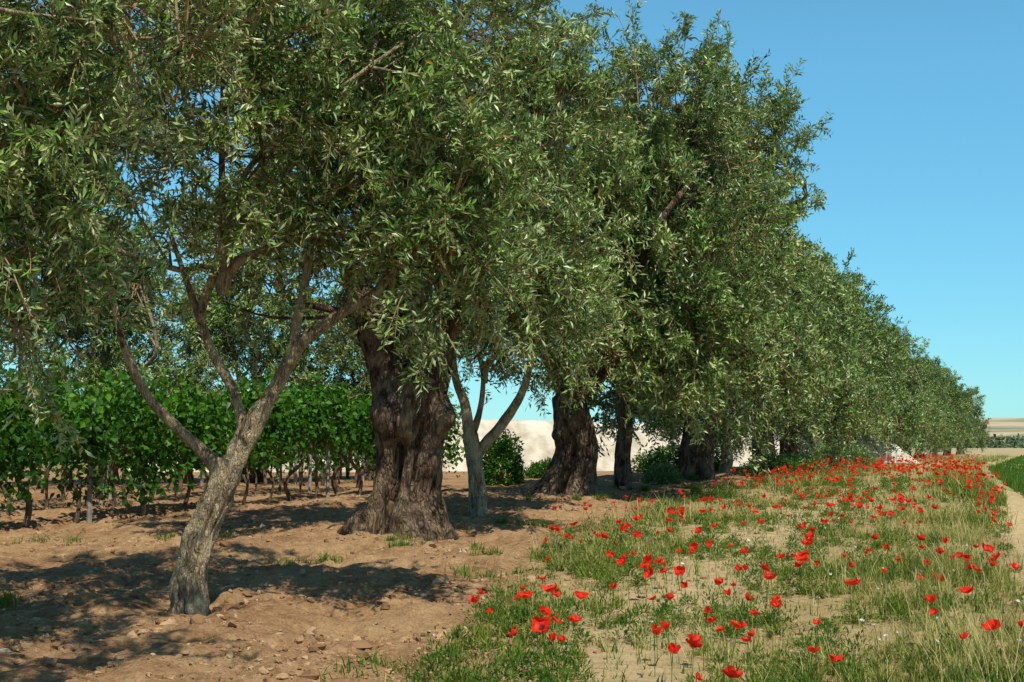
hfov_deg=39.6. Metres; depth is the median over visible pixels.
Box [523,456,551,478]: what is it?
green shrub
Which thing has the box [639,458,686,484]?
green shrub
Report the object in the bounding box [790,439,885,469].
green shrub
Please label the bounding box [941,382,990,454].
olive tree
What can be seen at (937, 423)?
olive tree
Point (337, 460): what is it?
grapevine row
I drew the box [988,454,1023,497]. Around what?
crop field
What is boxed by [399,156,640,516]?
olive tree
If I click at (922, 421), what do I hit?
olive tree
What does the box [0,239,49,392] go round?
olive tree
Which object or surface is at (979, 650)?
wild grass
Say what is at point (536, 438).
pale earth bank
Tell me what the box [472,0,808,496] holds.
olive tree
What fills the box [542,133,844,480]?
olive tree
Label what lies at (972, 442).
olive tree
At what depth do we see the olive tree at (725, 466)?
37.01 m
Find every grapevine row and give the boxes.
[0,358,465,527]
[0,364,450,515]
[0,381,375,500]
[0,383,361,494]
[5,402,361,489]
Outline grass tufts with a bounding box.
[0,473,814,681]
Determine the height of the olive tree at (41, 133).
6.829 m
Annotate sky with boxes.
[0,0,1023,423]
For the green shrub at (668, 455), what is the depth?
41.58 m
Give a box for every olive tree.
[0,0,347,457]
[0,0,598,615]
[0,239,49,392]
[3,201,229,483]
[134,0,668,542]
[160,261,351,483]
[308,283,461,478]
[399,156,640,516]
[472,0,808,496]
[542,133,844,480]
[568,58,842,489]
[605,237,857,473]
[638,222,901,470]
[714,248,888,456]
[774,247,908,459]
[798,303,926,463]
[865,325,932,453]
[882,319,951,454]
[902,349,958,457]
[912,356,975,456]
[914,356,971,457]
[926,377,980,455]
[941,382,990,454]
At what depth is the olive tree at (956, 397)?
111.30 m
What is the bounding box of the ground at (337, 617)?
[0,448,1023,681]
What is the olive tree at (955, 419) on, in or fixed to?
on the ground at (337, 617)
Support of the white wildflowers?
on the ground at (337, 617)
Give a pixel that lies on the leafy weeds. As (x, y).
(543, 676)
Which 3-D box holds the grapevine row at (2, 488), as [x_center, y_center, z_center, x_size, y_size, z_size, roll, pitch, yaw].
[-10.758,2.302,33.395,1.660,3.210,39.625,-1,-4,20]
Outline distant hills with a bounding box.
[972,418,1023,440]
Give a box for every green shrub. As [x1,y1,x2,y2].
[482,429,524,485]
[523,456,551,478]
[631,442,735,472]
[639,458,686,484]
[734,451,836,475]
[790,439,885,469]
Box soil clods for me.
[0,483,1018,681]
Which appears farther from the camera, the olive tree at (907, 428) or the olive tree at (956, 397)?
the olive tree at (956, 397)
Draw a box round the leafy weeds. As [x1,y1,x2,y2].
[384,468,1023,681]
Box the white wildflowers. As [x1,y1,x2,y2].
[649,517,1020,673]
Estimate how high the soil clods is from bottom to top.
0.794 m
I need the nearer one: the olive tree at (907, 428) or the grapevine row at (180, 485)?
the grapevine row at (180, 485)
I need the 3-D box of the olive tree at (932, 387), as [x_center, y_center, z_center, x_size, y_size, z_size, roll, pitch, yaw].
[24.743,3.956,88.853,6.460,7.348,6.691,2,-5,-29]
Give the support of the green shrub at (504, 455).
on the ground at (337, 617)
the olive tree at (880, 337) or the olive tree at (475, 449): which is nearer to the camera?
the olive tree at (475, 449)
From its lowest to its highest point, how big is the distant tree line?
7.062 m
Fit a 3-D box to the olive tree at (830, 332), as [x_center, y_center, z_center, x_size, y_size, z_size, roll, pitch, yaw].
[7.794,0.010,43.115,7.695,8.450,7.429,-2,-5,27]
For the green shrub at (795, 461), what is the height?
0.807 m
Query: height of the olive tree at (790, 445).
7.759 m
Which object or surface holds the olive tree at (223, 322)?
on the ground at (337, 617)
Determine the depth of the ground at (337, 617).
13.57 m
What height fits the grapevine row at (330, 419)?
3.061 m
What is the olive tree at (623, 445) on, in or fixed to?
on the ground at (337, 617)
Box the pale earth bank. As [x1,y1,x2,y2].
[127,419,918,471]
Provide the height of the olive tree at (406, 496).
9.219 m
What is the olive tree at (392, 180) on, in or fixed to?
on the ground at (337, 617)
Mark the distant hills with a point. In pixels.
(1005, 427)
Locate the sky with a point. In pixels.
(921, 171)
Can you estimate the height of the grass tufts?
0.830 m
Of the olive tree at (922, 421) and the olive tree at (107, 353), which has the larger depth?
the olive tree at (922, 421)
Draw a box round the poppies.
[469,453,1023,681]
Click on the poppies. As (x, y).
(693, 642)
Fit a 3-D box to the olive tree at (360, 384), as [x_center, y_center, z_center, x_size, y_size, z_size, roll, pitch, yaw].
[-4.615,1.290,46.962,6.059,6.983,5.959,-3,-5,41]
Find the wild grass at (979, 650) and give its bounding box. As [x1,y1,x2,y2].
[381,450,1023,681]
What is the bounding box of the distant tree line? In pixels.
[897,433,1023,447]
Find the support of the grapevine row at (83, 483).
on the ground at (337, 617)

